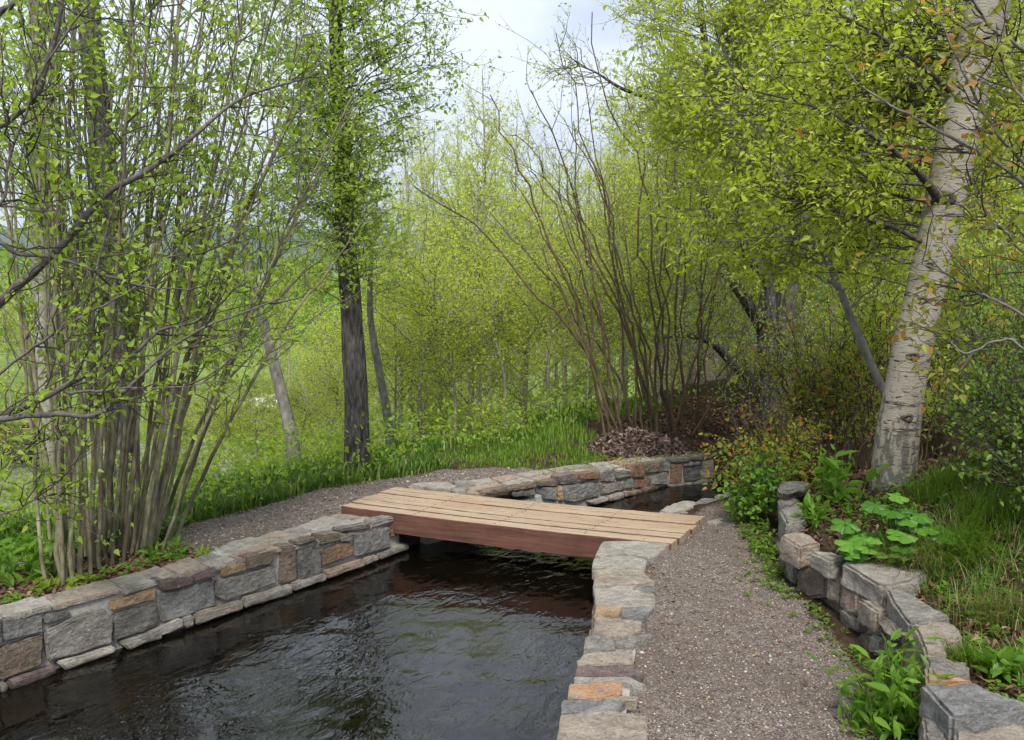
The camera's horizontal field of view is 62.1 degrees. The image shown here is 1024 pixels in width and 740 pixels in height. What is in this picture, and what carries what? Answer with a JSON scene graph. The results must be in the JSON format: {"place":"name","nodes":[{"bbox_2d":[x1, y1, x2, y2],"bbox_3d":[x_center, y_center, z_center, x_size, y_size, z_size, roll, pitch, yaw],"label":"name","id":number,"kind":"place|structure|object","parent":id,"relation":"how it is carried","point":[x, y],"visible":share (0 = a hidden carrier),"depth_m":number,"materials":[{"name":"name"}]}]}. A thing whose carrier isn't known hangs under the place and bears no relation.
{"place":"outdoors","nodes":[
{"label":"outdoors","id":0,"kind":"place"},
{"bbox_2d":[0,439,258,519],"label":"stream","id":1,"kind":"structure","parent":0,"point":[22,467],"depth_m":19.55,"materials":[{"name":"plant"}]},
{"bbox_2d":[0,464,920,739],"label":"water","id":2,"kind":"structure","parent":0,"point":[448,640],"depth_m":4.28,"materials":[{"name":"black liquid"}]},
{"bbox_2d":[0,224,997,273],"bbox_3d":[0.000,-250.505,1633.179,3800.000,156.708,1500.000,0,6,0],"label":"hills","id":3,"kind":"structure","parent":0,"point":[6,239],"depth_m":1428.81,"materials":[{"name":"green plant"}]},
{"bbox_2d":[0,271,1023,739],"bbox_3d":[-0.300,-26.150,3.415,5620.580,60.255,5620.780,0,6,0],"label":"ground","id":4,"kind":"structure","parent":0,"point":[848,639],"depth_m":8.83,"materials":[{"name":"green plant"}]},
{"bbox_2d":[0,260,30,428],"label":"young poplar","id":5,"kind":"object","parent":4,"relation":"on","point":[7,354],"visible":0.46,"depth_m":21.05,"materials":[{"name":"green plant"}]},
{"bbox_2d":[0,515,77,588],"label":"coarse weed","id":6,"kind":"object","parent":4,"relation":"on","point":[32,556],"visible":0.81,"depth_m":4.67,"materials":[{"name":"green plant"}]},
{"bbox_2d":[0,0,77,509],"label":"pale slender tree","id":7,"kind":"object","parent":4,"relation":"on","point":[46,408],"visible":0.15,"depth_m":10.06,"materials":[{"name":"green plant"}]},
{"bbox_2d":[0,544,197,604],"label":"leaf litter","id":8,"kind":"object","parent":4,"relation":"on","point":[21,590],"visible":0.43,"depth_m":4.80,"materials":[{"name":"brown plant"}]},
{"bbox_2d":[0,0,234,498],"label":"rough barked tree","id":9,"kind":"object","parent":4,"relation":"on","point":[119,330],"visible":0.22,"depth_m":8.31,"materials":[{"name":"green plant"}]},
{"bbox_2d":[0,0,361,555],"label":"overhanging tree","id":10,"kind":"object","parent":4,"relation":"on","point":[9,415],"visible":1,"depth_m":3.73,"materials":[{"name":"green plant"}]},
{"bbox_2d":[0,513,408,691],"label":"stone wall","id":11,"kind":"structure","parent":4,"relation":"on","point":[47,635],"depth_m":4.68,"materials":[{"name":"grey stone"}]},
{"bbox_2d":[170,377,259,478],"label":"young poplar","id":12,"kind":"object","parent":4,"relation":"on","point":[221,414],"visible":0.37,"depth_m":9.64,"materials":[{"name":"green plant"}]},
{"bbox_2d":[0,0,442,586],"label":"multi stem willow","id":13,"kind":"object","parent":4,"relation":"on","point":[140,532],"visible":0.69,"depth_m":4.85,"materials":[{"name":"green plant"}]},
{"bbox_2d":[180,370,277,474],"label":"young poplar","id":14,"kind":"object","parent":4,"relation":"on","point":[225,438],"visible":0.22,"depth_m":12.66,"materials":[{"name":"green plant"}]},
{"bbox_2d":[149,111,323,462],"bbox_3d":[-3.075,-0.790,9.399,2.022,4.240,1.880,0,6,0],"label":"leaning grey tree","id":15,"kind":"object","parent":4,"relation":"on","point":[283,401],"visible":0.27,"depth_m":9.07,"materials":[{"name":"green plant"}]},
{"bbox_2d":[207,359,309,469],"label":"young poplar","id":16,"kind":"object","parent":4,"relation":"on","point":[250,405],"visible":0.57,"depth_m":10.02,"materials":[{"name":"green plant"}]},
{"bbox_2d":[0,467,534,597],"bbox_3d":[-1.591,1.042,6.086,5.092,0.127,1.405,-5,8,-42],"label":"footpath","id":17,"kind":"structure","parent":4,"relation":"on","point":[257,514],"depth_m":6.39,"materials":[{"name":"grey gravel"}]},
{"bbox_2d":[248,248,336,399],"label":"young poplar","id":18,"kind":"object","parent":4,"relation":"on","point":[292,320],"visible":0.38,"depth_m":31.86,"materials":[{"name":"green plant"}]},
{"bbox_2d":[256,356,343,458],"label":"young poplar","id":19,"kind":"object","parent":4,"relation":"on","point":[297,400],"visible":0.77,"depth_m":10.04,"materials":[{"name":"green plant"}]},
{"bbox_2d":[291,217,340,423],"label":"young poplar","id":20,"kind":"object","parent":4,"relation":"on","point":[316,305],"visible":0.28,"depth_m":25.87,"materials":[{"name":"green plant"}]},
{"bbox_2d":[257,352,374,455],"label":"young poplar","id":21,"kind":"object","parent":4,"relation":"on","point":[315,403],"visible":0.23,"depth_m":13.59,"materials":[{"name":"green plant"}]},
{"bbox_2d":[265,335,384,455],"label":"young poplar","id":22,"kind":"object","parent":4,"relation":"on","point":[335,384],"visible":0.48,"depth_m":11.00,"materials":[{"name":"green plant"}]},
{"bbox_2d":[279,298,382,452],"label":"young poplar","id":23,"kind":"object","parent":4,"relation":"on","point":[325,336],"visible":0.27,"depth_m":17.91,"materials":[{"name":"green plant"}]},
{"bbox_2d":[0,369,680,541],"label":"foliage","id":24,"kind":"object","parent":4,"relation":"on","point":[197,472],"visible":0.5,"depth_m":8.26,"materials":[{"name":"green plant"}]},
{"bbox_2d":[0,394,684,555],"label":"undergrowth","id":25,"kind":"object","parent":4,"relation":"on","point":[414,465],"visible":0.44,"depth_m":7.52,"materials":[{"name":"green plant"}]},
{"bbox_2d":[201,0,513,470],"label":"dark barked tree","id":26,"kind":"object","parent":4,"relation":"on","point":[354,374],"visible":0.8,"depth_m":7.29,"materials":[{"name":"green plant"}]},
{"bbox_2d":[316,164,431,450],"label":"slim grey tree","id":27,"kind":"object","parent":4,"relation":"on","point":[383,392],"visible":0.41,"depth_m":9.43,"materials":[{"name":"green plant"}]},
{"bbox_2d":[317,289,457,447],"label":"young poplar","id":28,"kind":"object","parent":4,"relation":"on","point":[383,340],"visible":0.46,"depth_m":11.45,"materials":[{"name":"green plant"}]},
{"bbox_2d":[359,168,429,431],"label":"young poplar","id":29,"kind":"object","parent":4,"relation":"on","point":[408,205],"visible":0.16,"depth_m":18.73,"materials":[{"name":"green plant"}]},
{"bbox_2d":[375,93,432,439],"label":"young poplar","id":30,"kind":"object","parent":4,"relation":"on","point":[406,167],"visible":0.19,"depth_m":23.55,"materials":[{"name":"green plant"}]},
{"bbox_2d":[325,232,484,442],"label":"young poplar","id":31,"kind":"object","parent":4,"relation":"on","point":[400,371],"visible":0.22,"depth_m":12.66,"materials":[{"name":"green plant"}]},
{"bbox_2d":[326,203,514,439],"bbox_3d":[-1.145,-0.315,10.898,2.476,3.576,2.505,-5,8,-43],"label":"young poplar","id":32,"kind":"object","parent":4,"relation":"on","point":[419,391],"visible":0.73,"depth_m":10.60,"materials":[{"name":"green plant"}]},
{"bbox_2d":[389,83,454,401],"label":"young poplar","id":33,"kind":"object","parent":4,"relation":"on","point":[421,160],"visible":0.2,"depth_m":25.43,"materials":[{"name":"green plant"}]},
{"bbox_2d":[396,111,483,434],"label":"young poplar","id":34,"kind":"object","parent":4,"relation":"on","point":[429,180],"visible":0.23,"depth_m":17.68,"materials":[{"name":"green plant"}]},
{"bbox_2d":[373,228,533,435],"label":"young poplar","id":35,"kind":"object","parent":4,"relation":"on","point":[426,284],"visible":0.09,"depth_m":13.50,"materials":[{"name":"green plant"}]},
{"bbox_2d":[381,257,536,443],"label":"young poplar","id":36,"kind":"object","parent":4,"relation":"on","point":[450,342],"visible":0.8,"depth_m":10.49,"materials":[{"name":"green plant"}]},
{"bbox_2d":[421,106,504,441],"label":"young poplar","id":37,"kind":"object","parent":4,"relation":"on","point":[452,164],"visible":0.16,"depth_m":21.60,"materials":[{"name":"green plant"}]},
{"bbox_2d":[383,144,556,434],"bbox_3d":[-0.610,-0.989,12.367,2.712,4.411,2.497,-2,6,-16],"label":"young poplar","id":38,"kind":"object","parent":4,"relation":"on","point":[475,247],"visible":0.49,"depth_m":12.20,"materials":[{"name":"green plant"}]},
{"bbox_2d":[422,56,523,426],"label":"young poplar","id":39,"kind":"object","parent":4,"relation":"on","point":[485,156],"visible":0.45,"depth_m":16.59,"materials":[{"name":"green plant"}]},
{"bbox_2d":[389,237,559,433],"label":"young poplar","id":40,"kind":"object","parent":4,"relation":"on","point":[473,380],"visible":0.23,"depth_m":12.23,"materials":[{"name":"green plant"}]},
{"bbox_2d":[421,227,581,432],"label":"young poplar","id":41,"kind":"object","parent":4,"relation":"on","point":[518,367],"visible":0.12,"depth_m":15.37,"materials":[{"name":"green plant"}]},
{"bbox_2d":[466,104,540,432],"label":"young poplar","id":42,"kind":"object","parent":4,"relation":"on","point":[500,207],"visible":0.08,"depth_m":22.57,"materials":[{"name":"green plant"}]},
{"bbox_2d":[430,241,584,438],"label":"young poplar","id":43,"kind":"object","parent":4,"relation":"on","point":[504,296],"visible":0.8,"depth_m":10.83,"materials":[{"name":"green plant"}]},
{"bbox_2d":[0,227,1018,345],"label":"treeline","id":44,"kind":"object","parent":4,"relation":"on","point":[365,293],"visible":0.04,"depth_m":63.80,"materials":[{"name":"green plant"}]},
{"bbox_2d":[341,487,704,557],"bbox_3d":[0.046,1.078,6.012,2.487,0.170,0.715,2,6,21],"label":"footbridge","id":45,"kind":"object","parent":4,"relation":"on","point":[573,530],"visible":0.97,"depth_m":5.84,"materials":[{"name":"brown wood"}]},
{"bbox_2d":[486,85,564,424],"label":"young poplar","id":46,"kind":"object","parent":4,"relation":"on","point":[515,182],"visible":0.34,"depth_m":18.14,"materials":[{"name":"green plant"}]},
{"bbox_2d":[459,168,601,424],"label":"young poplar","id":47,"kind":"object","parent":4,"relation":"on","point":[523,251],"visible":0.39,"depth_m":12.52,"materials":[{"name":"green plant"}]},
{"bbox_2d":[456,214,623,416],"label":"young poplar","id":48,"kind":"object","parent":4,"relation":"on","point":[542,279],"visible":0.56,"depth_m":11.15,"materials":[{"name":"green plant"}]},
{"bbox_2d":[521,143,591,408],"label":"young poplar","id":49,"kind":"object","parent":4,"relation":"on","point":[557,367],"visible":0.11,"depth_m":19.76,"materials":[{"name":"green plant"}]},
{"bbox_2d":[409,452,713,544],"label":"stone wall","id":50,"kind":"structure","parent":4,"relation":"on","point":[595,485],"depth_m":7.45,"materials":[{"name":"grey stone"}]},
{"bbox_2d":[498,176,636,409],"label":"young poplar","id":51,"kind":"object","parent":4,"relation":"on","point":[564,402],"visible":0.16,"depth_m":14.10,"materials":[{"name":"green plant"}]},
{"bbox_2d":[506,230,664,412],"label":"young poplar","id":52,"kind":"object","parent":4,"relation":"on","point":[606,319],"visible":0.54,"depth_m":10.68,"materials":[{"name":"green plant"}]},
{"bbox_2d":[395,3,807,437],"bbox_3d":[0.967,-1.481,8.798,4.299,4.576,1.612,0,6,0],"label":"fanning willow","id":53,"kind":"object","parent":4,"relation":"on","point":[672,422],"visible":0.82,"depth_m":8.85,"materials":[{"name":"brown plant"}]},
{"bbox_2d":[533,126,684,399],"bbox_3d":[1.439,-1.379,12.134,2.247,3.970,2.441,-3,6,-24],"label":"young poplar","id":54,"kind":"object","parent":4,"relation":"on","point":[616,199],"visible":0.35,"depth_m":11.95,"materials":[{"name":"green plant"}]},
{"bbox_2d":[557,541,668,739],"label":"stone wall","id":55,"kind":"structure","parent":4,"relation":"on","point":[598,703],"depth_m":3.75,"materials":[{"name":"grey stone"}]},
{"bbox_2d":[543,215,698,409],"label":"young poplar","id":56,"kind":"object","parent":4,"relation":"on","point":[633,280],"visible":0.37,"depth_m":10.83,"materials":[{"name":"green plant"}]},
{"bbox_2d":[590,55,657,377],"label":"young poplar","id":57,"kind":"object","parent":4,"relation":"on","point":[613,147],"visible":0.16,"depth_m":16.60,"materials":[{"name":"green plant"}]},
{"bbox_2d":[583,425,687,458],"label":"bark mulch","id":58,"kind":"object","parent":4,"relation":"on","point":[659,443],"visible":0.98,"depth_m":8.46,"materials":[{"name":"brown wood"}]},
{"bbox_2d":[570,139,719,400],"bbox_3d":[2.107,-1.653,13.504,2.712,4.411,2.497,-3,7,-30],"label":"young poplar","id":59,"kind":"object","parent":4,"relation":"on","point":[635,221],"visible":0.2,"depth_m":13.33,"materials":[{"name":"green plant"}]},
{"bbox_2d":[527,0,779,419],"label":"half bare tree","id":60,"kind":"object","parent":4,"relation":"on","point":[770,291],"visible":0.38,"depth_m":8.71,"materials":[{"name":"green plant"}]},
{"bbox_2d":[579,194,751,405],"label":"young poplar","id":61,"kind":"object","parent":4,"relation":"on","point":[683,309],"visible":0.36,"depth_m":11.32,"materials":[{"name":"green plant"}]},
{"bbox_2d":[584,87,758,389],"bbox_3d":[2.543,-2.049,12.756,2.984,4.852,2.746,1,6,8],"label":"young poplar","id":62,"kind":"object","parent":4,"relation":"on","point":[681,285],"visible":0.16,"depth_m":12.90,"materials":[{"name":"green plant"}]},
{"bbox_2d":[624,117,766,384],"bbox_3d":[3.046,-2.113,13.773,2.984,4.852,2.746,3,6,24],"label":"young poplar","id":63,"kind":"object","parent":4,"relation":"on","point":[702,369],"visible":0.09,"depth_m":13.99,"materials":[{"name":"green plant"}]},
{"bbox_2d":[570,0,895,403],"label":"gnarled tree","id":64,"kind":"object","parent":4,"relation":"on","point":[720,349],"visible":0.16,"depth_m":10.10,"materials":[{"name":"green plant"}]},
{"bbox_2d":[680,210,814,394],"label":"young poplar","id":65,"kind":"object","parent":4,"relation":"on","point":[743,322],"visible":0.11,"depth_m":12.36,"materials":[{"name":"green plant"}]},
{"bbox_2d":[701,429,804,528],"bbox_3d":[1.685,0.754,5.789,0.624,0.697,0.850,5,8,43],"label":"currant bush","id":66,"kind":"object","parent":4,"relation":"on","point":[758,498],"visible":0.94,"depth_m":5.68,"materials":[{"name":"green plant"}]},
{"bbox_2d":[725,501,785,579],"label":"weeds","id":67,"kind":"object","parent":4,"relation":"on","point":[755,541],"visible":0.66,"depth_m":5.26,"materials":[{"name":"green plant"}]},
{"bbox_2d":[694,384,843,491],"bbox_3d":[1.802,0.576,6.083,0.991,0.896,1.145,0,6,0],"label":"orange tipped shrub","id":68,"kind":"object","parent":4,"relation":"on","point":[792,451],"visible":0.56,"depth_m":6.05,"materials":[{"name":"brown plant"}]},
{"bbox_2d":[600,395,960,439],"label":"leaf litter","id":69,"kind":"object","parent":4,"relation":"on","point":[736,415],"visible":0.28,"depth_m":9.78,"materials":[{"name":"brown plant"}]},
{"bbox_2d":[598,0,965,448],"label":"leaning sapling","id":70,"kind":"object","parent":4,"relation":"on","point":[732,12],"visible":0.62,"depth_m":6.68,"materials":[{"name":"green plant"}]},
{"bbox_2d":[672,307,934,464],"bbox_3d":[2.825,0.101,8.409,2.278,1.485,2.250,0,6,0],"label":"bare thicket","id":71,"kind":"object","parent":4,"relation":"on","point":[752,387],"visible":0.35,"depth_m":8.51,"materials":[{"name":"brown plant"}]},
{"bbox_2d":[727,213,883,376],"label":"young poplar","id":72,"kind":"object","parent":4,"relation":"on","point":[801,305],"visible":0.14,"depth_m":12.02,"materials":[{"name":"green plant"}]},
{"bbox_2d":[732,544,893,739],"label":"weeds","id":73,"kind":"object","parent":4,"relation":"on","point":[859,656],"visible":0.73,"depth_m":4.02,"materials":[{"name":"green plant"}]},
{"bbox_2d":[734,295,941,473],"bbox_3d":[2.433,0.121,6.678,1.250,1.419,1.400,-4,7,-33],"label":"tall orange shrub","id":74,"kind":"object","parent":4,"relation":"on","point":[814,398],"visible":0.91,"depth_m":6.60,"materials":[{"name":"brown plant"}]},
{"bbox_2d":[657,0,1023,491],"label":"white barked tree","id":75,"kind":"object","parent":4,"relation":"on","point":[897,441],"visible":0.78,"depth_m":5.05,"materials":[{"name":"green plant"}]},
{"bbox_2d":[793,443,892,505],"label":"tall green weed","id":76,"kind":"object","parent":4,"relation":"on","point":[839,474],"visible":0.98,"depth_m":5.24,"materials":[{"name":"green plant"}]},
{"bbox_2d":[771,0,943,397],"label":"grey twin tree","id":77,"kind":"object","parent":4,"relation":"on","point":[791,306],"visible":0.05,"depth_m":11.49,"materials":[{"name":"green plant"}]},
{"bbox_2d":[803,626,957,739],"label":"broad bladed weed","id":78,"kind":"object","parent":4,"relation":"on","point":[897,693],"visible":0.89,"depth_m":3.09,"materials":[{"name":"green plant"}]},
{"bbox_2d":[842,691,918,739],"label":"willowherb seedling","id":79,"kind":"object","parent":4,"relation":"on","point":[880,721],"visible":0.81,"depth_m":3.07,"materials":[{"name":"green plant"}]},
{"bbox_2d":[754,239,1016,472],"bbox_3d":[3.126,-0.228,7.428,2.018,2.337,2.291,0,6,0],"label":"hazel thicket","id":80,"kind":"object","parent":4,"relation":"on","point":[854,424],"visible":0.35,"depth_m":7.14,"materials":[{"name":"green plant"}]},
{"bbox_2d":[823,515,974,596],"bbox_3d":[1.809,0.867,4.037,0.651,0.328,0.646,5,7,39],"label":"grass tuft","id":81,"kind":"object","parent":4,"relation":"on","point":[917,558],"visible":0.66,"depth_m":4.00,"materials":[{"name":"green plant"}]},
{"bbox_2d":[775,481,1023,739],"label":"dry stone wall","id":82,"kind":"structure","parent":4,"relation":"on","point":[870,603],"depth_m":3.61,"materials":[{"name":"grey stone"}]},
{"bbox_2d":[830,492,977,566],"bbox_3d":[1.926,0.804,4.178,0.698,0.391,0.441,0,6,0],"label":"leaved plant","id":83,"kind":"object","parent":4,"relation":"on","point":[851,536],"visible":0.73,"depth_m":4.13,"materials":[{"name":"green plant"}]},
{"bbox_2d":[785,0,1023,413],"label":"bronze leaved tree","id":84,"kind":"object","parent":4,"relation":"on","point":[996,49],"visible":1,"depth_m":3.79,"materials":[{"name":"green plant"}]},
{"bbox_2d":[796,450,1023,697],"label":"leaf litter","id":85,"kind":"object","parent":4,"relation":"on","point":[861,476],"visible":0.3,"depth_m":4.57,"materials":[{"name":"plant"}]},
{"bbox_2d":[790,490,829,529],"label":"sprouting weed","id":86,"kind":"object","parent":85,"relation":"on","point":[810,509],"visible":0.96,"depth_m":4.91,"materials":[{"name":"green plant"}]},
{"bbox_2d":[818,458,1023,701],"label":"weeds","id":87,"kind":"object","parent":4,"relation":"on","point":[885,497],"visible":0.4,"depth_m":3.99,"materials":[{"name":"green plant"}]},
{"bbox_2d":[828,190,1023,411],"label":"young poplar","id":88,"kind":"object","parent":4,"relation":"on","point":[897,290],"visible":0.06,"depth_m":9.36,"materials":[{"name":"green plant"}]},
{"bbox_2d":[871,456,989,510],"bbox_3d":[2.407,0.650,4.792,0.738,0.339,0.751,0,6,0],"label":"grass tuft","id":89,"kind":"object","parent":4,"relation":"on","point":[934,483],"visible":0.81,"depth_m":4.80,"materials":[{"name":"green plant"}]},
{"bbox_2d":[856,189,1023,459],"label":"dusky thicket","id":90,"kind":"object","parent":4,"relation":"on","point":[1020,281],"visible":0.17,"depth_m":6.92,"materials":[{"name":"green plant"}]},
{"bbox_2d":[859,496,1023,577],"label":"grass tuft","id":91,"kind":"object","parent":4,"relation":"on","point":[973,542],"visible":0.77,"depth_m":4.02,"materials":[{"name":"green plant"}]},
{"bbox_2d":[872,26,1023,382],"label":"young poplar","id":92,"kind":"object","parent":4,"relation":"on","point":[928,169],"visible":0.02,"depth_m":11.76,"materials":[{"name":"green plant"}]},
{"bbox_2d":[887,171,1023,413],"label":"young poplar","id":93,"kind":"object","parent":4,"relation":"on","point":[971,244],"visible":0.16,"depth_m":8.28,"materials":[{"name":"green plant"}]},
{"bbox_2d":[889,445,1023,683],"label":"grass","id":94,"kind":"structure","parent":4,"relation":"on","point":[993,571],"depth_m":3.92,"materials":[{"name":"green plant"}]},
{"bbox_2d":[911,626,1013,677],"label":"grass tuft","id":95,"kind":"object","parent":4,"relation":"on","point":[962,657],"visible":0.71,"depth_m":3.17,"materials":[{"name":"green plant"}]},
{"bbox_2d":[905,309,1023,511],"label":"bramble bush","id":96,"kind":"object","parent":4,"relation":"on","point":[999,428],"visible":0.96,"depth_m":4.13,"materials":[{"name":"green plant"}]},
{"bbox_2d":[912,331,1023,471],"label":"snowberry bush","id":97,"kind":"object","parent":4,"relation":"on","point":[1012,375],"visible":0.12,"depth_m":4.68,"materials":[{"name":"green plant"}]},
{"bbox_2d":[917,22,1023,371],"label":"young poplar","id":98,"kind":"object","parent":4,"relation":"on","point":[1015,160],"visible":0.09,"depth_m":10.84,"materials":[{"name":"green plant"}]},
{"bbox_2d":[927,472,1023,535],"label":"grass tuft","id":99,"kind":"object","parent":4,"relation":"on","point":[992,501],"visible":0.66,"depth_m":4.32,"materials":[{"name":"green plant"}]},
{"bbox_2d":[935,277,1023,437],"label":"rose bush","id":100,"kind":"object","parent":4,"relation":"on","point":[983,340],"visible":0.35,"depth_m":5.10,"materials":[{"name":"green plant"}]},
{"bbox_2d":[948,187,1023,364],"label":"young poplar","id":101,"kind":"object","parent":4,"relation":"on","point":[998,290],"visible":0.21,"depth_m":7.50,"materials":[{"name":"green plant"}]},
{"bbox_2d":[970,646,1023,687],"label":"pale green weed","id":102,"kind":"object","parent":4,"relation":"on","point":[1005,655],"visible":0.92,"depth_m":3.03,"materials":[{"name":"green plant"}]},
{"bbox_2d":[0,0,1023,236],"label":"sky","id":103,"kind":"structure","parent":0,"point":[532,20],"materials":[{"name":"white"}]},
{"bbox_2d":[629,501,866,739],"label":"gravel path","id":104,"kind":"structure","parent":0,"point":[757,716],"depth_m":3.75,"materials":[{"name":"grey gravel"}]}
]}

